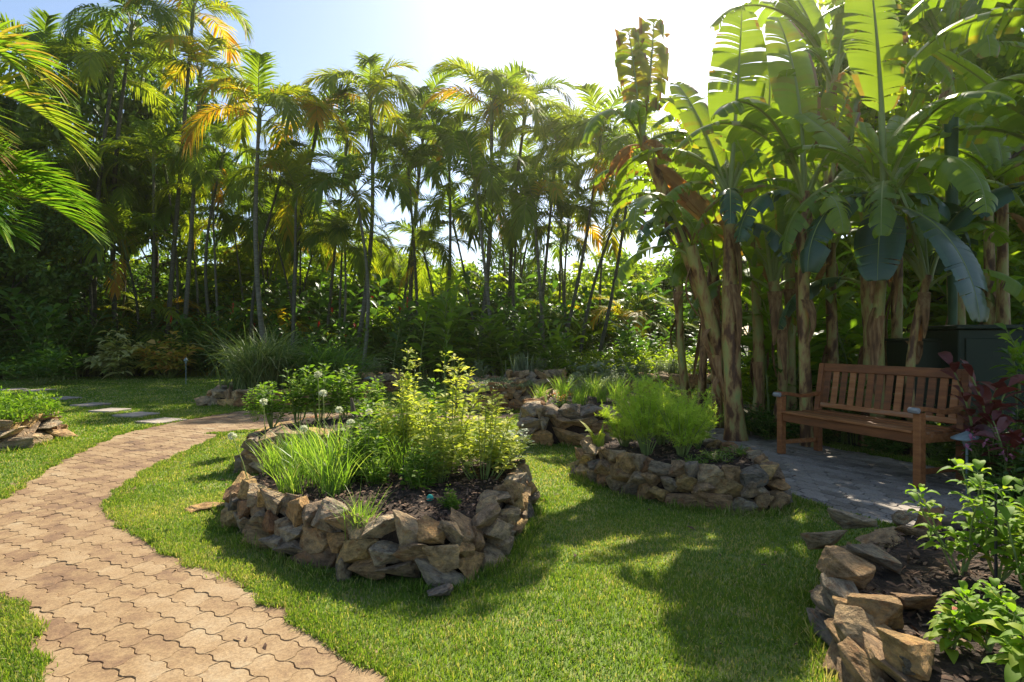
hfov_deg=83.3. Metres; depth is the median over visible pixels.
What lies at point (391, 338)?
shrub
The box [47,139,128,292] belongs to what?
palm tree
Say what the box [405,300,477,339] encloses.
young palm
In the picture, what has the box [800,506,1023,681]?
raised bed
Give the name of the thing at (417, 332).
shrub
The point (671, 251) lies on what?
tree
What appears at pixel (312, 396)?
herb
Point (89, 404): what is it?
stepping slab
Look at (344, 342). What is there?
shrub
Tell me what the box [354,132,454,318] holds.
palm tree
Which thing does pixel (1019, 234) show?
banana plant
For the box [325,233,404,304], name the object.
palm tree
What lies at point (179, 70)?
palm tree
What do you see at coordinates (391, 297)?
shrub
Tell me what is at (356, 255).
palm tree
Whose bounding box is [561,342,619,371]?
shrub
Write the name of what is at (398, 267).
tree
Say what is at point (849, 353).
shrub
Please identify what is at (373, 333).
young palm
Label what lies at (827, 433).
leafy plant
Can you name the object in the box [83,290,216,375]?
young palm
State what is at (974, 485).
basil plant
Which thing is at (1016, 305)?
shrub
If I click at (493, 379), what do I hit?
groundcover
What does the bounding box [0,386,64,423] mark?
groundcover
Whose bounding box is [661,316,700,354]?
young palm
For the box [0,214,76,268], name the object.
palm tree
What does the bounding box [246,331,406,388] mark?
grass clump
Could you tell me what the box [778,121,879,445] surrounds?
banana plant
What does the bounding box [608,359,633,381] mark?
leafy vegetable
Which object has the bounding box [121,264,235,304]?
tree
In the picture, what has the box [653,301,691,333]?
shrub
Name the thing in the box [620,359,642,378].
leafy vegetable
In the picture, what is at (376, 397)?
herb
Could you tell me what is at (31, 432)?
raised bed
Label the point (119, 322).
young palm
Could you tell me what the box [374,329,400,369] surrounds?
shrub
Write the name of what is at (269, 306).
young palm
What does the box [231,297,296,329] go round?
shrub
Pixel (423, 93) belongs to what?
palm tree
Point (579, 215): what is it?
palm tree
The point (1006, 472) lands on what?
shrub
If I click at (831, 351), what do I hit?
banana plant
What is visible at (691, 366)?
rosemary
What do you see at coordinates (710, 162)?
banana plant
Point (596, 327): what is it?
shrub
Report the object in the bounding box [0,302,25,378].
shrub
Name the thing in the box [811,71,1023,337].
banana plant
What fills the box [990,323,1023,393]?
leafy plant
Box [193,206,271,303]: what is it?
palm tree
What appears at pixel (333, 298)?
shrub
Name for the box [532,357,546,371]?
tufted shrub
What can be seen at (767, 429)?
leafy plant
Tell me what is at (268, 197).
palm tree
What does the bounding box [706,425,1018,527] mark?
bench path
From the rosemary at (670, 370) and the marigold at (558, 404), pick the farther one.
the rosemary at (670, 370)
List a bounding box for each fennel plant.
[595,399,639,446]
[607,365,683,455]
[631,372,690,444]
[639,383,723,456]
[674,403,720,448]
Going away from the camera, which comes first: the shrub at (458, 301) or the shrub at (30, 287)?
the shrub at (30, 287)
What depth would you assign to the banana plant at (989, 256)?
8.54 m
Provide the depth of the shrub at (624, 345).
16.86 m
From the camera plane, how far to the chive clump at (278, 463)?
4.17 m
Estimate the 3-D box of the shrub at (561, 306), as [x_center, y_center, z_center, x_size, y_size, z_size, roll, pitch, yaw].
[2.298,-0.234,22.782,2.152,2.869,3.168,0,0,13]
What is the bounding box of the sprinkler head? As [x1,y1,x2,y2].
[427,494,433,500]
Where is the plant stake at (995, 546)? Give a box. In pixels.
[994,484,997,588]
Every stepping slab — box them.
[0,388,28,390]
[23,389,55,391]
[52,396,81,399]
[70,402,110,406]
[88,408,130,412]
[112,412,159,417]
[135,417,186,423]
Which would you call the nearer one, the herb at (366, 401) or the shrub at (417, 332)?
the herb at (366, 401)
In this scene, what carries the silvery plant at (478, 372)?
on the raised bed at (486, 376)
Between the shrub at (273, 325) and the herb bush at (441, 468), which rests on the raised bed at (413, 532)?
the herb bush at (441, 468)
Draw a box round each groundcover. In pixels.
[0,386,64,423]
[455,376,533,389]
[569,371,650,383]
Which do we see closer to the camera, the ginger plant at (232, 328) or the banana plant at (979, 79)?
the banana plant at (979, 79)
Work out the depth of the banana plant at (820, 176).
10.59 m
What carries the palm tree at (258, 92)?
on the lawn at (648, 637)
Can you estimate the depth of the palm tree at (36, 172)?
5.36 m
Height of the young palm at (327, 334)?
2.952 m
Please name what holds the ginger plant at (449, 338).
on the lawn at (648, 637)
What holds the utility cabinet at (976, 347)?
on the ground at (907, 452)
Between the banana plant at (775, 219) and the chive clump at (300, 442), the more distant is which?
the banana plant at (775, 219)
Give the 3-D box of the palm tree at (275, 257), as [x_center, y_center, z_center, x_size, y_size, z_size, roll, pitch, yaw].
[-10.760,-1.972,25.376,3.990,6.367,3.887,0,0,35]
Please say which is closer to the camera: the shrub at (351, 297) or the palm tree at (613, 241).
the palm tree at (613, 241)
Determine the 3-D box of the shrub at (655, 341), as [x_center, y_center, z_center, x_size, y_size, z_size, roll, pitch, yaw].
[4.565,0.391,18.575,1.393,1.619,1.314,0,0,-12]
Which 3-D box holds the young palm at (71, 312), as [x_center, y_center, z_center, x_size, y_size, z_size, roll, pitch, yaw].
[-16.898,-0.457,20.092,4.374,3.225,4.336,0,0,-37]
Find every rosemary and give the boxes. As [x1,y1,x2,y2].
[638,358,652,374]
[652,356,666,373]
[662,356,677,374]
[668,354,678,373]
[689,357,698,373]
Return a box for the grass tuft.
[326,484,391,539]
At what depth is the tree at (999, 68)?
11.47 m
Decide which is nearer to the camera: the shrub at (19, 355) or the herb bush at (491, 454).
the herb bush at (491, 454)
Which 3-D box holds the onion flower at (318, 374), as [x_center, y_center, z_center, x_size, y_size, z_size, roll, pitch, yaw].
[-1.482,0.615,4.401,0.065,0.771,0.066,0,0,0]
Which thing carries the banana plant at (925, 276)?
on the lawn at (648, 637)
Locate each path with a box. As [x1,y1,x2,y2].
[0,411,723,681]
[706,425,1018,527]
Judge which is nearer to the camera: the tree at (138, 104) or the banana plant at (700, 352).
the banana plant at (700, 352)
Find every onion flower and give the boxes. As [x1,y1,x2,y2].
[227,432,247,478]
[259,398,267,468]
[300,425,307,443]
[314,371,321,447]
[318,389,326,449]
[335,406,343,461]
[346,419,354,466]
[365,408,372,434]
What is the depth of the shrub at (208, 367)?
19.36 m
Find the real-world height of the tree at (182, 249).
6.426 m
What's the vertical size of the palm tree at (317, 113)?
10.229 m
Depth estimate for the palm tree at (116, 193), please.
21.10 m
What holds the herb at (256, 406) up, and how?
on the raised bed at (249, 458)
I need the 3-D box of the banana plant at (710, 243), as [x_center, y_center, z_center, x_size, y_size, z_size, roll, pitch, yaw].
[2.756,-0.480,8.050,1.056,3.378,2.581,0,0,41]
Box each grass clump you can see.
[235,336,367,386]
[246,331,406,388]
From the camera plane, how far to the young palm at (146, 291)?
22.71 m
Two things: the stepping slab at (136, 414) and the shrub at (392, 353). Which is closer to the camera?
the stepping slab at (136, 414)
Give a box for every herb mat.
[677,455,707,463]
[694,449,735,462]
[715,444,749,456]
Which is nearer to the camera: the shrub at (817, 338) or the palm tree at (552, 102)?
the shrub at (817, 338)
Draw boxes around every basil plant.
[901,483,1007,575]
[923,604,989,663]
[935,577,1023,652]
[937,458,1023,581]
[971,599,1023,681]
[976,475,1023,591]
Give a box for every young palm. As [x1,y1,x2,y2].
[0,291,97,350]
[69,304,162,370]
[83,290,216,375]
[122,287,233,342]
[140,302,222,339]
[159,335,228,376]
[206,302,303,347]
[215,304,323,374]
[265,317,345,351]
[309,328,362,351]
[326,308,397,361]
[341,305,441,373]
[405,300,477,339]
[459,296,547,353]
[526,299,614,351]
[547,324,622,361]
[570,289,683,355]
[606,318,698,356]
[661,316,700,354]
[666,334,742,354]
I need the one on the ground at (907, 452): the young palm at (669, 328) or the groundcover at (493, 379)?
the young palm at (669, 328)
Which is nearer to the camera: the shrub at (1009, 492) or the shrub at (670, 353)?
the shrub at (1009, 492)
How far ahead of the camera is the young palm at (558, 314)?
22.09 m
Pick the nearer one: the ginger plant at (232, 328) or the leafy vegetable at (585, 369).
the leafy vegetable at (585, 369)
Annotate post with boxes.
[944,114,958,324]
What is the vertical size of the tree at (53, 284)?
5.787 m
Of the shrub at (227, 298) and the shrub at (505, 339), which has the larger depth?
the shrub at (227, 298)
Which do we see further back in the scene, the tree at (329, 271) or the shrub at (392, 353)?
the tree at (329, 271)
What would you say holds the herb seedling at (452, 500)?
on the raised bed at (413, 532)
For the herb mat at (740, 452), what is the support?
on the raised bed at (748, 480)
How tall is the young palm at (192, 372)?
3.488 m
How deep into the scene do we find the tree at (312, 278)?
25.88 m
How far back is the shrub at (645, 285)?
22.14 m
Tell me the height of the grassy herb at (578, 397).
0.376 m
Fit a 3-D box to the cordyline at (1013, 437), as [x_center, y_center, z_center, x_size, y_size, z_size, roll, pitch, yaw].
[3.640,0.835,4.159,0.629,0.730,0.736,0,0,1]
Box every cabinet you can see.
[885,338,941,450]
[925,324,1023,454]
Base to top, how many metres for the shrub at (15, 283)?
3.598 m
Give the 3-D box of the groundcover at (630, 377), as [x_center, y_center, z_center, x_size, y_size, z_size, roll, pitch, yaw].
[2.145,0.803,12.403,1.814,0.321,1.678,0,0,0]
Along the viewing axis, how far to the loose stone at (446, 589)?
2.67 m
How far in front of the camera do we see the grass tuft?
3.00 m
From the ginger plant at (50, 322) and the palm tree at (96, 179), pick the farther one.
the palm tree at (96, 179)
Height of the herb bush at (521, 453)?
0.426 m
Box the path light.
[950,431,980,493]
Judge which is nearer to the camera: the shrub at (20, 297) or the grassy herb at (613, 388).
the grassy herb at (613, 388)
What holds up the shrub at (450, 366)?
on the lawn at (648, 637)
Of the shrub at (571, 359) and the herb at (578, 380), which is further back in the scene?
the shrub at (571, 359)
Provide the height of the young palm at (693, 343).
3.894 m
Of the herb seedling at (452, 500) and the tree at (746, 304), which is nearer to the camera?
the herb seedling at (452, 500)
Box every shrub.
[0,274,110,376]
[0,277,76,330]
[0,287,122,379]
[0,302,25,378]
[0,329,34,378]
[0,339,89,385]
[0,343,31,379]
[17,345,82,379]
[34,317,93,378]
[65,336,100,374]
[73,316,130,376]
[74,354,103,374]
[76,284,137,370]
[92,330,150,375]
[94,345,138,375]
[95,322,158,374]
[105,301,148,338]
[118,274,227,335]
[124,334,211,376]
[131,294,209,344]
[140,332,159,374]
[143,275,226,345]
[143,287,234,349]
[155,313,211,374]
[157,292,235,351]
[186,337,203,374]
[188,339,233,375]
[189,295,277,330]
[194,283,267,316]
[202,343,232,374]
[204,318,244,373]
[219,304,289,331]
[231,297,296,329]
[232,330,269,366]
[237,272,350,317]
[243,266,308,324]
[253,307,328,350]
[263,296,343,319]
[280,285,341,335]
[283,292,374,329]
[296,324,331,346]
[316,272,389,352]
[329,306,379,333]
[334,332,361,356]
[354,300,422,331]
[360,335,391,369]
[367,337,404,372]
[369,347,416,376]
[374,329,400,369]
[379,293,434,370]
[382,322,414,371]
[389,307,442,379]
[417,334,441,377]
[419,292,470,337]
[430,313,484,371]
[432,336,479,377]
[458,271,536,340]
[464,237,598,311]
[468,334,509,375]
[481,287,530,343]
[487,350,517,375]
[496,280,597,338]
[497,327,522,372]
[503,315,545,363]
[505,351,540,371]
[507,301,574,368]
[519,304,564,343]
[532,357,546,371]
[537,297,581,348]
[546,346,581,375]
[546,347,584,375]
[549,312,612,347]
[559,286,623,348]
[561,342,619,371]
[569,340,596,370]
[580,347,636,375]
[587,307,634,345]
[590,337,661,367]
[591,338,648,360]
[598,274,668,348]
[606,315,655,362]
[615,333,676,362]
[619,347,673,373]
[621,282,700,351]
[633,301,694,346]
[633,328,673,358]
[641,339,694,373]
[649,347,710,373]
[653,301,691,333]
[660,238,859,409]
[685,343,747,372]
[689,329,710,372]
[689,332,847,415]
[740,233,862,422]
[742,266,845,364]
[772,330,859,409]
[797,300,862,401]
[838,279,934,372]
[840,327,909,416]
[904,244,1023,325]
[904,254,1023,337]
[926,374,1023,486]
[926,441,1021,476]
[953,441,1023,506]
[962,450,1023,512]
[1008,242,1023,314]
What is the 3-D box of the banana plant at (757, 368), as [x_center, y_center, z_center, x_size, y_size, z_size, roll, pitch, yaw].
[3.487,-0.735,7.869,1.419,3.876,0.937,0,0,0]
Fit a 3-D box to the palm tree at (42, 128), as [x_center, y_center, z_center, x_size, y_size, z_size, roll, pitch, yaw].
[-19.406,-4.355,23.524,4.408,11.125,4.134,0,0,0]
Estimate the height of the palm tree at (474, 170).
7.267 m
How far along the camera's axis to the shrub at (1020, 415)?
4.63 m
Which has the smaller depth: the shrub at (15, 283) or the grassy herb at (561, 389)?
the grassy herb at (561, 389)
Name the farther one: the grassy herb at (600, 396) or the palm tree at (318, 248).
the palm tree at (318, 248)
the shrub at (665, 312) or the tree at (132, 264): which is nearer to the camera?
the shrub at (665, 312)
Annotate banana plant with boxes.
[580,16,748,375]
[588,162,755,404]
[611,10,818,441]
[614,192,724,405]
[615,148,771,414]
[651,61,774,411]
[675,16,918,446]
[679,193,723,428]
[688,138,916,434]
[701,233,856,291]
[707,0,955,409]
[715,151,768,428]
[722,118,942,267]
[754,0,1016,451]
[757,68,814,434]
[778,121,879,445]
[783,158,898,435]
[796,126,1023,456]
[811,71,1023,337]
[819,0,1023,309]
[838,93,1023,343]
[861,71,1023,324]
[885,47,1023,274]
[898,0,1023,81]
[916,115,1023,324]
[929,138,1023,324]
[961,96,1023,270]
[1009,207,1023,251]
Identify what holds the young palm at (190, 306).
on the ground at (907, 452)
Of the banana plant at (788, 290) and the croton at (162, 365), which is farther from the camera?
the croton at (162, 365)
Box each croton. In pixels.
[75,328,149,379]
[131,329,207,377]
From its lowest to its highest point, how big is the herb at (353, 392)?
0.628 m
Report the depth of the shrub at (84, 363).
19.74 m
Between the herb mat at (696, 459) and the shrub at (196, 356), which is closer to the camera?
the herb mat at (696, 459)
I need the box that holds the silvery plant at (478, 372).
[470,356,490,377]
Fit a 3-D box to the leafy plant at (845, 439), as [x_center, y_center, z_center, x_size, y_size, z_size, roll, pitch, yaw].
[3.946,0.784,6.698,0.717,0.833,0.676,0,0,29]
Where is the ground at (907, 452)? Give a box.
[0,344,953,460]
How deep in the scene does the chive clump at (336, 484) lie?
3.60 m
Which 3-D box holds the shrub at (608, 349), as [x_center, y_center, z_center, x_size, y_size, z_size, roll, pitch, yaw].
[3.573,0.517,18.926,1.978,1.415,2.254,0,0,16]
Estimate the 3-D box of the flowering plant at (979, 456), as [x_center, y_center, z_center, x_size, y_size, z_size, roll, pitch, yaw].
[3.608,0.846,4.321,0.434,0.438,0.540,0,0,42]
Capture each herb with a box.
[241,386,268,421]
[254,381,291,428]
[279,368,319,425]
[300,363,348,421]
[325,364,365,418]
[333,406,389,482]
[336,382,399,447]
[360,375,390,416]
[364,357,387,374]
[393,378,448,455]
[398,439,443,489]
[525,382,550,401]
[548,375,579,399]
[566,370,591,395]
[566,379,597,404]
[572,372,609,396]
[587,378,612,402]
[598,368,626,392]
[601,373,634,400]
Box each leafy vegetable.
[567,359,593,380]
[589,360,614,380]
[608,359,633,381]
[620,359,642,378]
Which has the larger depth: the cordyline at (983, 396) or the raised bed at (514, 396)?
the raised bed at (514, 396)
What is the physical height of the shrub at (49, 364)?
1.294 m
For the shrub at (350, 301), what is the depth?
22.29 m
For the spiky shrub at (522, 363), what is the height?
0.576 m
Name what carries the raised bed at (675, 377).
on the lawn at (648, 637)
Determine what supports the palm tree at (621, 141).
on the lawn at (648, 637)
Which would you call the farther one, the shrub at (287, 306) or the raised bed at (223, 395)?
the shrub at (287, 306)
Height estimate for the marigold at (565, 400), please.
0.246 m
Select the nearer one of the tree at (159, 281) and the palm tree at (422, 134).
the palm tree at (422, 134)
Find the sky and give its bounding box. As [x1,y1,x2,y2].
[0,0,1023,334]
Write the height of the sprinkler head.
0.118 m
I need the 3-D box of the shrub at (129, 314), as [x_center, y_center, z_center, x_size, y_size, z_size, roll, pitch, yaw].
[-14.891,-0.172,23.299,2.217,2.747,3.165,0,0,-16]
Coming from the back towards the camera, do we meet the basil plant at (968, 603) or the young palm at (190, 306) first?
the young palm at (190, 306)
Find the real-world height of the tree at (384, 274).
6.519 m
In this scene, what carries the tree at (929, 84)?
on the ground at (907, 452)
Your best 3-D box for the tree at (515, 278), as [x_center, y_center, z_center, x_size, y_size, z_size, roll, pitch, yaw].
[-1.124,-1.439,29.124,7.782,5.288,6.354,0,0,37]
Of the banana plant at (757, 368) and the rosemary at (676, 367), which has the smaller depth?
the banana plant at (757, 368)
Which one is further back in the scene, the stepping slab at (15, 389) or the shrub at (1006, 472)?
the stepping slab at (15, 389)
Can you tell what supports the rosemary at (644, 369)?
on the raised bed at (675, 377)
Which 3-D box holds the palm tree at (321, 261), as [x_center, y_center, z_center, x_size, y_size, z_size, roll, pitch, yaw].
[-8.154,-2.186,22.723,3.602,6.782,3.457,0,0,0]
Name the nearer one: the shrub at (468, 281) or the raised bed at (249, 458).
the raised bed at (249, 458)
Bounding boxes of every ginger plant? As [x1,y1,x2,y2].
[10,297,91,380]
[94,311,168,374]
[164,313,249,374]
[211,300,285,375]
[275,323,322,354]
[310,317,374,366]
[379,294,449,378]
[406,276,488,385]
[445,294,518,377]
[477,314,525,376]
[516,316,591,375]
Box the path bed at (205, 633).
[68,550,316,681]
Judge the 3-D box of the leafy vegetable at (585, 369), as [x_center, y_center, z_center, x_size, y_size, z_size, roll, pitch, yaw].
[1.421,0.642,11.991,0.566,0.517,0.499,0,0,-23]
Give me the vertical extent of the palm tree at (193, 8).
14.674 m
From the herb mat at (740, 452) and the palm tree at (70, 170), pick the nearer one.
the herb mat at (740, 452)
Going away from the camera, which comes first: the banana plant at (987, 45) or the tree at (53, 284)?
the banana plant at (987, 45)
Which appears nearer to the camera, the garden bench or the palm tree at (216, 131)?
the garden bench
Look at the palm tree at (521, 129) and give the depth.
20.99 m
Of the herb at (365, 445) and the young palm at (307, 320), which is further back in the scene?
the young palm at (307, 320)
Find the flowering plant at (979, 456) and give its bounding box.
[958,427,1023,472]
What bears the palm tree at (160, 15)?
on the ground at (907, 452)
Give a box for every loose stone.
[184,502,224,511]
[427,583,453,595]
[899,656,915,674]
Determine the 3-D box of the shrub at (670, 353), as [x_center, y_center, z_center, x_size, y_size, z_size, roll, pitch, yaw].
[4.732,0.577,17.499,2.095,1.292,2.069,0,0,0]
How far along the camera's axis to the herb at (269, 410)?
5.67 m
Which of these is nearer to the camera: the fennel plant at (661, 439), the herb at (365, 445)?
the herb at (365, 445)
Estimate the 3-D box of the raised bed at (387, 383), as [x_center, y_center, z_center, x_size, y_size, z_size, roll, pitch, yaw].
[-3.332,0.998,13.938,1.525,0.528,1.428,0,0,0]
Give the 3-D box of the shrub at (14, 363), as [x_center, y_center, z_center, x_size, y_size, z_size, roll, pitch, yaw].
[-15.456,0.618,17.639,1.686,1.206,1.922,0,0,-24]
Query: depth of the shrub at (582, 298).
22.40 m
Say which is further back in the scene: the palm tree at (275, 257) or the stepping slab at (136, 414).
the palm tree at (275, 257)
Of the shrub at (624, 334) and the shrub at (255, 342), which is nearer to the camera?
the shrub at (624, 334)
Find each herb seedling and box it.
[359,447,390,486]
[437,484,461,509]
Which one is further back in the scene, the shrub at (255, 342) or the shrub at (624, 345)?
the shrub at (255, 342)
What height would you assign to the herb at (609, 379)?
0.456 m
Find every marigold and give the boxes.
[548,393,563,406]
[555,390,570,403]
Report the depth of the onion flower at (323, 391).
4.20 m
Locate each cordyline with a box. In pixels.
[938,351,1023,458]
[965,402,1023,502]
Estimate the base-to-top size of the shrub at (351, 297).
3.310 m
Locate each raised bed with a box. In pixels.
[0,409,77,450]
[194,383,373,406]
[219,455,539,587]
[233,412,454,474]
[343,371,403,391]
[453,377,532,412]
[454,375,500,392]
[503,368,571,389]
[517,388,681,445]
[567,432,792,511]
[568,377,652,395]
[639,371,710,390]
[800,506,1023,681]
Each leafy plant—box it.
[579,420,605,446]
[723,403,775,435]
[746,410,789,440]
[763,402,813,438]
[822,428,845,444]
[824,373,866,444]
[852,392,933,448]
[859,435,911,454]
[902,403,954,457]
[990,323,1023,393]
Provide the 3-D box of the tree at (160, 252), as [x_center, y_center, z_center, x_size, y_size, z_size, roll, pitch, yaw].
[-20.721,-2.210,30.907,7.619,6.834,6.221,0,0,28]
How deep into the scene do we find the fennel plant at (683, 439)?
4.62 m
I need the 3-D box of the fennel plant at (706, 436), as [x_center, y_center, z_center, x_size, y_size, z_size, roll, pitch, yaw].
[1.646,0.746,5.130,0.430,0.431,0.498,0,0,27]
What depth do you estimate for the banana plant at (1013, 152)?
12.73 m
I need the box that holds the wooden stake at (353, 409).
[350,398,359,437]
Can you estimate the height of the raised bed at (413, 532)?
0.402 m
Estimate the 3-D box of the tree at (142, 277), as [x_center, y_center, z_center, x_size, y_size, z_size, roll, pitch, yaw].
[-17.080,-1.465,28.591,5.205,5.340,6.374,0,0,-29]
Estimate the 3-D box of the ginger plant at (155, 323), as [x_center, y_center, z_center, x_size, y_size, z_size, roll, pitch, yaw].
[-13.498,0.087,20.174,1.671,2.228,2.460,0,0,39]
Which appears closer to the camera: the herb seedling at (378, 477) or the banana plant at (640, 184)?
the herb seedling at (378, 477)
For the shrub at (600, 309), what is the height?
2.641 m
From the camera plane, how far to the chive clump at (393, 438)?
4.56 m
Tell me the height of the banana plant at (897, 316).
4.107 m
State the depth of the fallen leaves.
3.12 m
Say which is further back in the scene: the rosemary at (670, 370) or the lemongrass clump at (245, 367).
the rosemary at (670, 370)
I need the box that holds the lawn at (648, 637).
[0,375,944,681]
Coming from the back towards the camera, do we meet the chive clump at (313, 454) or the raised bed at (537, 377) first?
the raised bed at (537, 377)
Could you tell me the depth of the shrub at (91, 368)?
19.82 m
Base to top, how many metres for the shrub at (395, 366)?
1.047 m
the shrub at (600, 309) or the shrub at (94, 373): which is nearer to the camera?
the shrub at (94, 373)
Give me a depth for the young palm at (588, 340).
21.09 m
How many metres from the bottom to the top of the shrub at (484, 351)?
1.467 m
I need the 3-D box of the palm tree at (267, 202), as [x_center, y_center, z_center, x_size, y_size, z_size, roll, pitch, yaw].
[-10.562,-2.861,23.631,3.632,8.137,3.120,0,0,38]
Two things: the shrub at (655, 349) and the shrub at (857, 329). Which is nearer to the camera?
the shrub at (857, 329)
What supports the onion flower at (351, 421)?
on the raised bed at (413, 532)
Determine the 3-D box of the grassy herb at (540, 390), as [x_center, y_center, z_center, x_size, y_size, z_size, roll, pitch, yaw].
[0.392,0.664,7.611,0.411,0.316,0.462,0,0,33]
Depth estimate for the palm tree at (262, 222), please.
21.39 m
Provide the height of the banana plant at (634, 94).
5.887 m
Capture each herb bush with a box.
[371,347,441,462]
[404,351,500,471]
[416,412,461,483]
[439,383,530,479]
[469,420,537,472]
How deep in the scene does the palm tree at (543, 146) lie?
24.79 m
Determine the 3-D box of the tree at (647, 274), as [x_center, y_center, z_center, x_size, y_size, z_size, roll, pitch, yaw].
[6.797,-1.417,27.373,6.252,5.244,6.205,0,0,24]
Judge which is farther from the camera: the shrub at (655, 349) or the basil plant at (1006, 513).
the shrub at (655, 349)
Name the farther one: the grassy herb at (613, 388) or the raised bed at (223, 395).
the raised bed at (223, 395)
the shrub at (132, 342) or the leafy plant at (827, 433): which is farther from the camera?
the shrub at (132, 342)
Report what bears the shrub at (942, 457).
on the bench path at (865, 482)
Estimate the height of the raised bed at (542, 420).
0.571 m
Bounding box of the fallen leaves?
[10,415,845,680]
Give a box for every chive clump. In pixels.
[247,432,299,475]
[255,445,324,495]
[260,420,333,478]
[264,422,333,463]
[273,411,364,487]
[295,438,373,497]
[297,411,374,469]
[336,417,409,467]
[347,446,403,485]
[351,414,411,460]
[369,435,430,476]
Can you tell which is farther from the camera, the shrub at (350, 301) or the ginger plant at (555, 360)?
the shrub at (350, 301)
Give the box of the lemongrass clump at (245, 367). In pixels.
[183,324,329,389]
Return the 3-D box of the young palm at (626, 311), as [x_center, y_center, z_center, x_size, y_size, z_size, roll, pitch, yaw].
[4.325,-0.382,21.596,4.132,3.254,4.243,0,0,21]
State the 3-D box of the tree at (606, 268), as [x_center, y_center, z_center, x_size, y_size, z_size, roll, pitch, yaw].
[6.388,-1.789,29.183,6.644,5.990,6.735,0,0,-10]
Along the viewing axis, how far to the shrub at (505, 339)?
19.98 m
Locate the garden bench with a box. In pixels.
[772,363,973,487]
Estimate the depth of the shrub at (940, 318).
10.41 m
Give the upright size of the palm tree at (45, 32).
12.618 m
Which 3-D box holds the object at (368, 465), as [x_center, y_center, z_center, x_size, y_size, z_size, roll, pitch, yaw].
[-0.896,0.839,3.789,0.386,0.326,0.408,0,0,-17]
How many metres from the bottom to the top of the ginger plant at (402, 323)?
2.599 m
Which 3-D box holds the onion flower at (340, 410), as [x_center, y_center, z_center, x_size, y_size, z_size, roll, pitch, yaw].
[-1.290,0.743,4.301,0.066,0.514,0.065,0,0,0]
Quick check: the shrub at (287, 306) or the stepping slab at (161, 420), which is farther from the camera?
the shrub at (287, 306)
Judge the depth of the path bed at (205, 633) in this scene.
2.26 m
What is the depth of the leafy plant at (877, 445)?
6.00 m
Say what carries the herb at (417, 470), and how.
on the raised bed at (413, 532)
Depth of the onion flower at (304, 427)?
4.09 m
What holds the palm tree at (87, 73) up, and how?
on the ground at (907, 452)
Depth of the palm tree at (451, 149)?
19.90 m
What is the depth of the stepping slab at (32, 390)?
13.85 m
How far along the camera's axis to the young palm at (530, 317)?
22.88 m
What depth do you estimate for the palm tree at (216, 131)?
20.41 m
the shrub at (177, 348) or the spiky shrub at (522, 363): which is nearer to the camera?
the spiky shrub at (522, 363)
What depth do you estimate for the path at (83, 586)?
2.68 m
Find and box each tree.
[0,7,123,288]
[0,12,228,309]
[0,20,101,220]
[0,116,106,290]
[0,126,64,188]
[0,135,111,251]
[0,200,113,350]
[0,212,70,281]
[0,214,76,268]
[4,93,95,261]
[6,119,134,374]
[7,136,138,375]
[9,184,149,318]
[12,192,26,211]
[30,17,189,372]
[42,200,195,374]
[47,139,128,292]
[52,19,250,294]
[57,0,212,373]
[72,152,184,317]
[88,116,213,373]
[98,245,167,303]
[99,121,219,371]
[103,251,196,305]
[117,260,212,310]
[119,0,256,372]
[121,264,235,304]
[133,26,256,371]
[142,186,237,324]
[143,223,319,318]
[146,147,270,337]
[168,108,275,326]
[175,46,348,346]
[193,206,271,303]
[198,246,361,309]
[209,168,282,302]
[210,191,324,305]
[215,230,304,283]
[218,137,341,345]
[223,147,363,345]
[243,172,324,293]
[255,79,385,324]
[259,195,330,313]
[263,189,327,302]
[269,189,367,316]
[286,216,396,345]
[286,225,354,271]
[287,148,423,371]
[290,87,405,356]
[290,196,393,353]
[297,264,398,318]
[300,50,427,365]
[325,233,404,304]
[334,247,428,304]
[344,245,438,323]
[353,268,458,312]
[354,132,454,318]
[370,257,528,327]
[375,69,474,334]
[375,107,472,336]
[377,217,476,323]
[390,110,508,375]
[390,180,513,323]
[416,127,535,375]
[417,55,551,374]
[451,265,567,303]
[458,159,524,302]
[470,158,602,364]
[471,187,569,330]
[472,64,588,368]
[481,136,563,287]
[495,104,611,356]
[510,150,575,290]
[512,183,633,372]
[517,223,599,308]
[523,268,631,331]
[525,113,595,303]
[530,81,667,351]
[557,174,655,355]
[566,123,668,337]
[568,259,632,341]
[570,111,679,357]
[582,247,693,322]
[592,262,706,325]
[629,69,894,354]
[647,245,721,345]
[705,264,784,333]
[741,198,1023,342]
[742,288,749,350]
[800,0,1023,199]
[874,3,1023,177]
[903,166,1023,325]
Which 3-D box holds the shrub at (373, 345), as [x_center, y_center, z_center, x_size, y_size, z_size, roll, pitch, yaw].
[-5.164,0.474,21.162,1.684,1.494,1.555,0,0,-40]
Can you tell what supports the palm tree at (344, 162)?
on the lawn at (648, 637)
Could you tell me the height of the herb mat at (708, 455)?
0.131 m
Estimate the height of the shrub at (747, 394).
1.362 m
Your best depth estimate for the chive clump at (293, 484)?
3.63 m
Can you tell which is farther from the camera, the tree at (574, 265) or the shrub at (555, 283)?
the tree at (574, 265)
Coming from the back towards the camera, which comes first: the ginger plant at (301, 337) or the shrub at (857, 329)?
the ginger plant at (301, 337)
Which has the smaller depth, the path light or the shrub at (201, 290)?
the path light
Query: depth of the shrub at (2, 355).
17.59 m
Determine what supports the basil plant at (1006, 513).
on the raised bed at (876, 595)
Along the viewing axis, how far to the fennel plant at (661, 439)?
5.10 m

